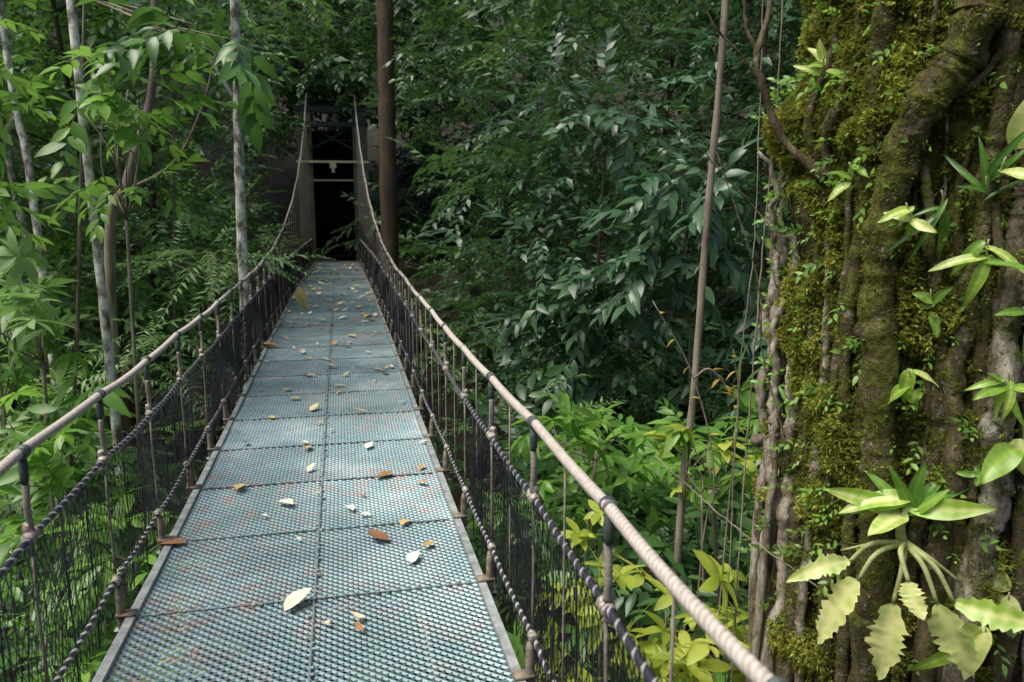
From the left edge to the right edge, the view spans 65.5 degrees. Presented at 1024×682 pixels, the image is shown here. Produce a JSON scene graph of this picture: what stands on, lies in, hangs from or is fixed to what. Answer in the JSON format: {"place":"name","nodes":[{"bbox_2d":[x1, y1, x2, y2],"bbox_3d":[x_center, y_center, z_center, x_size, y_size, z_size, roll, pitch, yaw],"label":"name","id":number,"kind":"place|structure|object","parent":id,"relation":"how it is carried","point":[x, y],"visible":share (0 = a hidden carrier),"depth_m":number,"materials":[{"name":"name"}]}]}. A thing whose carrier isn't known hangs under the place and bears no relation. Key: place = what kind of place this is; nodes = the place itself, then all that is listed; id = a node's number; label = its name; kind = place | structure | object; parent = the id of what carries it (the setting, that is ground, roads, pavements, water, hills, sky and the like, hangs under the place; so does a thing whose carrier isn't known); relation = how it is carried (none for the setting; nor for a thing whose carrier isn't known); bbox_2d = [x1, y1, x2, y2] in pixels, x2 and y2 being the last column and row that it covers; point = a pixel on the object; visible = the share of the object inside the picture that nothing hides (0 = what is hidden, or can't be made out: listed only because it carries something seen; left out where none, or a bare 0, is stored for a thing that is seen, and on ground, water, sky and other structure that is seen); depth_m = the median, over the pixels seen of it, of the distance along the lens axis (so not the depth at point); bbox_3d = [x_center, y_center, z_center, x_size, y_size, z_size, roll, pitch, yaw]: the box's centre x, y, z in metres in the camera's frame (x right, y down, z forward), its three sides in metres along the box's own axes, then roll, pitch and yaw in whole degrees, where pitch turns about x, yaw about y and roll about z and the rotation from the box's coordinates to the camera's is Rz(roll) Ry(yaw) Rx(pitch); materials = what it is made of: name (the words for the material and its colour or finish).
{"place":"outdoors","nodes":[
{"label":"outdoors","id":0,"kind":"place"},
{"bbox_2d":[0,175,49,542],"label":"understory tree","id":1,"kind":"object","parent":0,"point":[22,280],"visible":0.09,"depth_m":12.04,"materials":[{"name":"green plant"}]},
{"bbox_2d":[0,34,58,499],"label":"understory tree","id":2,"kind":"object","parent":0,"point":[12,179],"visible":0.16,"depth_m":13.70,"materials":[{"name":"plant"}]},
{"bbox_2d":[0,0,804,681],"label":"ground","id":3,"kind":"structure","parent":0,"point":[282,180],"depth_m":27.45,"materials":[{"name":"brown soil"}]},
{"bbox_2d":[0,127,26,376],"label":"rainforest tree","id":4,"kind":"object","parent":3,"relation":"on","point":[4,234],"visible":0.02,"depth_m":16.53,"materials":[{"name":"green plant"}]},
{"bbox_2d":[4,4,55,223],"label":"rainforest tree","id":5,"kind":"object","parent":3,"relation":"on","point":[42,160],"visible":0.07,"depth_m":19.44,"materials":[{"name":"green plant"}]},
{"bbox_2d":[0,19,69,681],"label":"bright leaf tree","id":6,"kind":"object","parent":3,"relation":"on","point":[20,85],"visible":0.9,"depth_m":7.13,"materials":[{"name":"green plant"}]},
{"bbox_2d":[0,0,76,553],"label":"pale trunk tree","id":7,"kind":"object","parent":3,"relation":"on","point":[29,172],"visible":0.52,"depth_m":10.23,"materials":[{"name":"grey plant"}]},
{"bbox_2d":[0,0,77,424],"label":"bright leaf tree","id":8,"kind":"object","parent":3,"relation":"on","point":[31,118],"visible":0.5,"depth_m":11.10,"materials":[{"name":"green plant"}]},
{"bbox_2d":[0,227,78,662],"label":"pale leaf shrub","id":9,"kind":"object","parent":3,"relation":"on","point":[20,258],"visible":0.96,"depth_m":6.82,"materials":[{"name":"green plant"}]},
{"bbox_2d":[0,175,84,272],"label":"bright leaf tree","id":10,"kind":"object","parent":3,"relation":"on","point":[37,188],"visible":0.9,"depth_m":8.03,"materials":[{"name":"green plant"}]},
{"bbox_2d":[0,302,97,673],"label":"pale leaf shrub","id":11,"kind":"object","parent":3,"relation":"on","point":[63,362],"visible":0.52,"depth_m":7.86,"materials":[{"name":"green plant"}]},
{"bbox_2d":[0,0,97,409],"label":"rainforest tree","id":12,"kind":"object","parent":3,"relation":"on","point":[16,148],"visible":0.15,"depth_m":17.59,"materials":[{"name":"green plant"}]},
{"bbox_2d":[0,370,131,651],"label":"pale leaf shrub","id":13,"kind":"object","parent":3,"relation":"on","point":[112,400],"visible":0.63,"depth_m":6.74,"materials":[{"name":"green plant"}]},
{"bbox_2d":[0,410,136,677],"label":"bank shrub","id":14,"kind":"object","parent":3,"relation":"on","point":[3,447],"visible":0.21,"depth_m":7.23,"materials":[{"name":"green plant"}]},
{"bbox_2d":[1,1,161,258],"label":"rainforest tree","id":15,"kind":"object","parent":3,"relation":"on","point":[38,148],"visible":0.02,"depth_m":22.02,"materials":[{"name":"green plant"}]},
{"bbox_2d":[0,559,205,681],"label":"bank shrub","id":16,"kind":"object","parent":3,"relation":"on","point":[96,661],"visible":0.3,"depth_m":5.70,"materials":[{"name":"green plant"}]},
{"bbox_2d":[0,348,208,624],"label":"bank shrub","id":17,"kind":"object","parent":3,"relation":"on","point":[51,392],"visible":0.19,"depth_m":9.37,"materials":[{"name":"green plant"}]},
{"bbox_2d":[66,0,145,675],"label":"pale trunk tree","id":18,"kind":"object","parent":3,"relation":"on","point":[106,334],"visible":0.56,"depth_m":7.56,"materials":[{"name":"grey plant"}]},
{"bbox_2d":[0,0,212,646],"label":"rainforest tree","id":19,"kind":"object","parent":3,"relation":"on","point":[3,340],"visible":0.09,"depth_m":12.36,"materials":[{"name":"green plant"}]},
{"bbox_2d":[0,438,246,648],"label":"bank shrub","id":20,"kind":"object","parent":3,"relation":"on","point":[13,525],"visible":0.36,"depth_m":6.35,"materials":[{"name":"green plant"}]},
{"bbox_2d":[10,310,244,641],"bbox_3d":[-4.693,2.956,10.264,2.896,6.910,2.722,-6,11,-30],"label":"feathery leaf tree","id":21,"kind":"object","parent":3,"relation":"on","point":[123,360],"visible":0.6,"depth_m":9.60,"materials":[{"name":"green plant"}]},
{"bbox_2d":[3,0,262,360],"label":"rainforest tree","id":22,"kind":"object","parent":3,"relation":"on","point":[104,158],"visible":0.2,"depth_m":21.27,"materials":[{"name":"green plant"}]},
{"bbox_2d":[35,46,252,656],"bbox_3d":[-3.419,2.007,7.605,2.052,9.238,1.555,6,11,30],"label":"bright leaf tree","id":23,"kind":"object","parent":3,"relation":"on","point":[118,110],"visible":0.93,"depth_m":6.81,"materials":[{"name":"green plant"}]},
{"bbox_2d":[3,0,284,435],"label":"rainforest tree","id":24,"kind":"object","parent":3,"relation":"on","point":[153,232],"visible":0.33,"depth_m":17.55,"materials":[{"name":"green plant"}]},
{"bbox_2d":[37,0,272,480],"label":"bright leaf tree","id":25,"kind":"object","parent":3,"relation":"on","point":[181,14],"visible":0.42,"depth_m":12.66,"materials":[{"name":"green plant"}]},
{"bbox_2d":[0,0,315,680],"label":"rainforest tree","id":26,"kind":"object","parent":3,"relation":"on","point":[64,237],"visible":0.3,"depth_m":12.41,"materials":[{"name":"green plant"}]},
{"bbox_2d":[104,0,215,645],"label":"leaning tree","id":27,"kind":"object","parent":3,"relation":"on","point":[110,252],"visible":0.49,"depth_m":9.35,"materials":[{"name":"brown plant"}]},
{"bbox_2d":[60,0,278,658],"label":"overhanging branch tree","id":28,"kind":"object","parent":3,"relation":"on","point":[256,97],"visible":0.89,"depth_m":6.59,"materials":[{"name":"green plant"}]},
{"bbox_2d":[0,0,360,502],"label":"midstory foliage","id":29,"kind":"object","parent":3,"relation":"on","point":[140,296],"visible":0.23,"depth_m":15.01,"materials":[{"name":"green plant"}]},
{"bbox_2d":[84,175,335,679],"bbox_3d":[-4.120,1.958,11.071,3.199,8.390,2.770,8,13,40],"label":"feathery leaf tree","id":30,"kind":"object","parent":3,"relation":"on","point":[212,271],"visible":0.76,"depth_m":10.49,"materials":[{"name":"green plant"}]},
{"bbox_2d":[171,0,268,681],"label":"pale trunk tree","id":31,"kind":"object","parent":3,"relation":"on","point":[241,227],"visible":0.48,"depth_m":9.97,"materials":[{"name":"grey plant"}]},
{"bbox_2d":[294,105,369,261],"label":"bridge tower","id":32,"kind":"structure","parent":3,"relation":"on","point":[330,174],"depth_m":29.86,"materials":[{"name":"concrete"},{"name":"painted metal"}]},
{"bbox_2d":[0,317,754,681],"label":"fern undergrowth","id":33,"kind":"object","parent":3,"relation":"on","point":[460,427],"visible":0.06,"depth_m":9.85,"materials":[{"name":"green plant"}]},
{"bbox_2d":[1,151,754,503],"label":"forest floor undergrowth","id":34,"kind":"object","parent":3,"relation":"on","point":[455,263],"visible":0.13,"depth_m":23.64,"materials":[{"name":"green plant"}]},
{"bbox_2d":[0,292,771,681],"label":"understory foliage","id":35,"kind":"object","parent":3,"relation":"on","point":[650,594],"visible":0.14,"depth_m":8.72,"materials":[{"name":"green plant"}]},
{"bbox_2d":[376,0,398,353],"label":"brown trunk tree","id":36,"kind":"object","parent":3,"relation":"on","point":[387,148],"visible":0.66,"depth_m":19.75,"materials":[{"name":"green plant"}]},
{"bbox_2d":[0,93,787,681],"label":"suspension bridge","id":37,"kind":"structure","parent":3,"relation":"on","point":[288,367],"depth_m":3.88,"materials":[{"name":"metal"}]},
{"bbox_2d":[159,262,432,630],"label":"fallen leaves","id":38,"kind":"object","parent":37,"relation":"on","point":[294,598],"visible":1,"depth_m":5.18,"materials":[{"name":"brown plant"}]},
{"bbox_2d":[1,0,796,269],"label":"distant forest foliage","id":39,"kind":"object","parent":3,"relation":"on","point":[339,65],"visible":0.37,"depth_m":29.45,"materials":[{"name":"green plant"}]},
{"bbox_2d":[0,0,803,511],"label":"midstory foliage","id":40,"kind":"object","parent":3,"relation":"on","point":[564,76],"visible":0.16,"depth_m":16.78,"materials":[{"name":"green plant"}]},
{"bbox_2d":[393,0,595,358],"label":"rainforest tree","id":41,"kind":"object","parent":3,"relation":"on","point":[428,131],"visible":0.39,"depth_m":20.48,"materials":[{"name":"green plant"}]},
{"bbox_2d":[467,458,621,681],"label":"leaf shrub","id":42,"kind":"object","parent":3,"relation":"on","point":[581,522],"visible":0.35,"depth_m":7.56,"materials":[{"name":"green plant"}]},
{"bbox_2d":[473,281,656,680],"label":"glossy broadleaf tree","id":43,"kind":"object","parent":3,"relation":"on","point":[580,319],"visible":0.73,"depth_m":11.02,"materials":[{"name":"green plant"}]},
{"bbox_2d":[429,0,729,495],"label":"rainforest tree","id":44,"kind":"object","parent":3,"relation":"on","point":[537,34],"visible":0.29,"depth_m":16.62,"materials":[{"name":"green plant"}]},
{"bbox_2d":[511,390,651,681],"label":"leaf shrub","id":45,"kind":"object","parent":3,"relation":"on","point":[606,468],"visible":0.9,"depth_m":6.93,"materials":[{"name":"green plant"}]},
{"bbox_2d":[413,18,754,680],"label":"rainforest tree","id":46,"kind":"object","parent":3,"relation":"on","point":[606,122],"visible":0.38,"depth_m":11.87,"materials":[{"name":"green plant"}]},
{"bbox_2d":[536,499,645,681],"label":"yellow green sapling","id":47,"kind":"object","parent":3,"relation":"on","point":[622,577],"visible":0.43,"depth_m":5.08,"materials":[{"name":"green plant"}]},
{"bbox_2d":[477,614,735,681],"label":"bank shrub","id":48,"kind":"object","parent":3,"relation":"on","point":[518,647],"visible":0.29,"depth_m":6.35,"materials":[{"name":"green plant"}]},
{"bbox_2d":[495,463,753,681],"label":"leaf shrub","id":49,"kind":"object","parent":3,"relation":"on","point":[648,501],"visible":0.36,"depth_m":7.08,"materials":[{"name":"green plant"}]},
{"bbox_2d":[525,615,729,681],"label":"yellow green sapling","id":50,"kind":"object","parent":3,"relation":"on","point":[701,672],"visible":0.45,"depth_m":4.70,"materials":[{"name":"green plant"}]},
{"bbox_2d":[493,0,804,420],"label":"rainforest tree","id":51,"kind":"object","parent":3,"relation":"on","point":[682,62],"visible":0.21,"depth_m":17.70,"materials":[{"name":"green plant"}]},
{"bbox_2d":[519,392,781,640],"bbox_3d":[1.275,3.478,8.810,2.901,5.722,2.200,7,12,36],"label":"leaf shrub","id":52,"kind":"object","parent":3,"relation":"on","point":[654,468],"visible":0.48,"depth_m":8.17,"materials":[{"name":"green plant"}]},
{"bbox_2d":[534,116,798,514],"bbox_3d":[2.260,1.754,10.545,3.948,9.095,3.178,0,10,0],"label":"glossy broadleaf tree","id":53,"kind":"object","parent":3,"relation":"on","point":[725,249],"visible":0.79,"depth_m":9.75,"materials":[{"name":"green plant"}]},
{"bbox_2d":[556,0,778,327],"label":"rainforest tree","id":54,"kind":"object","parent":3,"relation":"on","point":[647,31],"visible":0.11,"depth_m":21.66,"materials":[{"name":"green plant"}]},
{"bbox_2d":[602,557,747,681],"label":"yellow green sapling","id":55,"kind":"object","parent":3,"relation":"on","point":[656,649],"visible":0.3,"depth_m":5.06,"materials":[{"name":"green plant"}]},
{"bbox_2d":[617,339,779,673],"bbox_3d":[1.810,3.420,7.187,1.528,7.009,1.435,-3,10,-17],"label":"leaf shrub","id":56,"kind":"object","parent":3,"relation":"on","point":[638,438],"visible":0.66,"depth_m":6.63,"materials":[{"name":"green plant"}]},
{"bbox_2d":[670,0,728,640],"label":"slender tree","id":57,"kind":"object","parent":3,"relation":"on","point":[679,529],"visible":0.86,"depth_m":6.39,"materials":[{"name":"brown plant"}]},
{"bbox_2d":[653,301,746,673],"bbox_3d":[1.105,3.351,5.199,0.616,7.285,0.161,0,10,0],"label":"yellow leaf sapling","id":58,"kind":"object","parent":3,"relation":"on","point":[715,471],"visible":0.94,"depth_m":4.72,"materials":[{"name":"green plant"}]},
{"bbox_2d":[645,423,760,638],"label":"yellow green sapling","id":59,"kind":"object","parent":3,"relation":"on","point":[726,456],"visible":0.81,"depth_m":6.51,"materials":[{"name":"green plant"}]},
{"bbox_2d":[592,0,821,549],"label":"rainforest tree","id":60,"kind":"object","parent":3,"relation":"on","point":[703,32],"visible":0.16,"depth_m":13.64,"materials":[{"name":"green plant"}]},
{"bbox_2d":[632,281,783,469],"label":"glossy broadleaf tree","id":61,"kind":"object","parent":3,"relation":"on","point":[723,353],"visible":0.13,"depth_m":10.02,"materials":[{"name":"green plant"}]},
{"bbox_2d":[596,0,821,467],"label":"rainforest tree","id":62,"kind":"object","parent":3,"relation":"on","point":[705,95],"visible":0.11,"depth_m":16.15,"materials":[{"name":"green plant"}]},
{"bbox_2d":[668,549,750,681],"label":"yellow green sapling","id":63,"kind":"object","parent":3,"relation":"on","point":[698,650],"visible":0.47,"depth_m":4.55,"materials":[{"name":"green plant"}]},
{"bbox_2d":[679,2,804,308],"bbox_3d":[6.503,-4.586,18.483,5.507,13.699,6.110,-2,10,-12],"label":"rainforest tree","id":64,"kind":"object","parent":3,"relation":"on","point":[750,94],"visible":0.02,"depth_m":18.27,"materials":[{"name":"green plant"}]},
{"bbox_2d":[695,26,793,221],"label":"rainforest tree","id":65,"kind":"object","parent":3,"relation":"on","point":[725,164],"visible":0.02,"depth_m":23.80,"materials":[{"name":"green plant"}]},
{"bbox_2d":[691,19,800,346],"bbox_3d":[8.061,-7.372,20.206,6.374,16.686,6.101,-2,10,-12],"label":"rainforest tree","id":66,"kind":"object","parent":3,"relation":"on","point":[782,64],"visible":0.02,"depth_m":21.10,"materials":[{"name":"green plant"}]},
{"bbox_2d":[697,26,803,553],"bbox_3d":[6.928,-1.719,14.217,6.433,13.009,7.018,0,10,0],"label":"rainforest tree","id":67,"kind":"object","parent":3,"relation":"on","point":[767,82],"visible":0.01,"depth_m":14.92,"materials":[{"name":"green plant"}]},
{"bbox_2d":[664,0,1023,681],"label":"mossy strangler fig tree","id":68,"kind":"object","parent":3,"relation":"on","point":[908,99],"visible":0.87,"depth_m":3.46,"materials":[{"name":"green plant"}]},
{"bbox_2d":[654,0,819,681],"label":"hanging lianas","id":69,"kind":"object","parent":68,"relation":"attached to","point":[763,240],"visible":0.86,"depth_m":4.32,"materials":[{"name":"brown plant"}]},
{"bbox_2d":[761,236,798,266],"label":"epiphyte plant","id":70,"kind":"object","parent":68,"relation":"attached to","point":[767,243],"visible":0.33,"depth_m":4.17,"materials":[{"name":"green plant"}]},
{"bbox_2d":[779,386,788,416],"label":"epiphyte plant","id":71,"kind":"object","parent":68,"relation":"attached to","point":[783,393],"visible":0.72,"depth_m":4.05,"materials":[{"name":"green plant"}]},
{"bbox_2d":[794,39,844,79],"bbox_3d":[1.415,-1.264,3.626,0.260,0.198,0.111,3,10,19],"label":"epiphyte plant","id":72,"kind":"object","parent":68,"relation":"attached to","point":[819,53],"visible":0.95,"depth_m":3.61,"materials":[{"name":"green plant"}]},
{"bbox_2d":[827,160,867,201],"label":"epiphyte plant","id":73,"kind":"object","parent":68,"relation":"attached to","point":[838,189],"visible":0.95,"depth_m":3.40,"materials":[{"name":"green plant"}]},
{"bbox_2d":[786,461,1023,679],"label":"epiphyte rosette plant","id":74,"kind":"object","parent":68,"relation":"attached to","point":[887,502],"visible":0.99,"depth_m":3.38,"materials":[{"name":"green plant"}]},
{"bbox_2d":[878,202,936,239],"bbox_3d":[1.621,-0.491,3.269,0.216,0.154,0.273,5,11,25],"label":"epiphyte plant","id":75,"kind":"object","parent":68,"relation":"attached to","point":[902,214],"visible":1,"depth_m":3.18,"materials":[{"name":"green plant"}]},
{"bbox_2d":[888,368,938,403],"bbox_3d":[1.692,0.203,3.393,0.157,0.205,0.214,0,10,0],"label":"epiphyte plant","id":76,"kind":"object","parent":68,"relation":"attached to","point":[904,389],"visible":0.99,"depth_m":3.34,"materials":[{"name":"green plant"}]},
{"bbox_2d":[882,190,949,261],"bbox_3d":[1.678,-0.453,3.247,0.270,0.322,0.130,-2,10,-13],"label":"epiphyte plant","id":77,"kind":"object","parent":68,"relation":"attached to","point":[941,214],"visible":0.9,"depth_m":3.22,"materials":[{"name":"green plant"}]},
{"bbox_2d":[912,286,953,338],"bbox_3d":[1.727,-0.127,3.331,0.130,0.221,0.165,0,10,0],"label":"epiphyte plant","id":78,"kind":"object","parent":68,"relation":"attached to","point":[930,301],"visible":0.98,"depth_m":3.29,"materials":[{"name":"green plant"}]},
{"bbox_2d":[906,621,991,680],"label":"epiphyte plant","id":79,"kind":"object","parent":68,"relation":"attached to","point":[981,641],"visible":0.67,"depth_m":3.35,"materials":[{"name":"green plant"}]},
{"bbox_2d":[956,463,981,486],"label":"epiphyte plant","id":80,"kind":"object","parent":68,"relation":"attached to","point":[967,473],"visible":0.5,"depth_m":3.29,"materials":[{"name":"green plant"}]},
{"bbox_2d":[928,239,1023,307],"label":"epiphyte plant","id":81,"kind":"object","parent":68,"relation":"attached to","point":[969,254],"visible":0.99,"depth_m":3.13,"materials":[{"name":"green plant"}]},
{"bbox_2d":[942,131,1023,202],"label":"epiphyte plant","id":82,"kind":"object","parent":68,"relation":"attached to","point":[987,171],"visible":0.97,"depth_m":3.10,"materials":[{"name":"green plant"}]},
{"bbox_2d":[964,370,1023,426],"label":"epiphyte plant","id":83,"kind":"object","parent":68,"relation":"attached to","point":[992,386],"visible":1,"depth_m":3.16,"materials":[{"name":"green plant"}]},
{"bbox_2d":[980,427,1023,484],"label":"epiphyte plant","id":84,"kind":"object","parent":68,"relation":"attached to","point":[999,461],"visible":0.91,"depth_m":3.19,"materials":[{"name":"green plant"}]},
{"bbox_2d":[988,564,1021,638],"bbox_3d":[2.017,1.060,3.444,0.157,0.409,0.366,-6,12,-33],"label":"epiphyte plant","id":85,"kind":"object","parent":68,"relation":"attached to","point":[1009,599],"visible":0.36,"depth_m":3.34,"materials":[{"name":"green plant"}]},
{"bbox_2d":[993,157,1023,180],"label":"epiphyte plant","id":86,"kind":"object","parent":68,"relation":"attached to","point":[1016,172],"visible":0.87,"depth_m":3.01,"materials":[{"name":"green plant"}]},
{"bbox_2d":[994,307,1023,359],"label":"epiphyte plant","id":87,"kind":"object","parent":68,"relation":"attached to","point":[1015,312],"visible":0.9,"depth_m":3.12,"materials":[{"name":"green plant"}]},
{"bbox_2d":[1006,101,1023,162],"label":"epiphyte plant","id":88,"kind":"object","parent":68,"relation":"attached to","point":[1015,128],"visible":0.71,"depth_m":3.01,"materials":[{"name":"green plant"}]}
]}

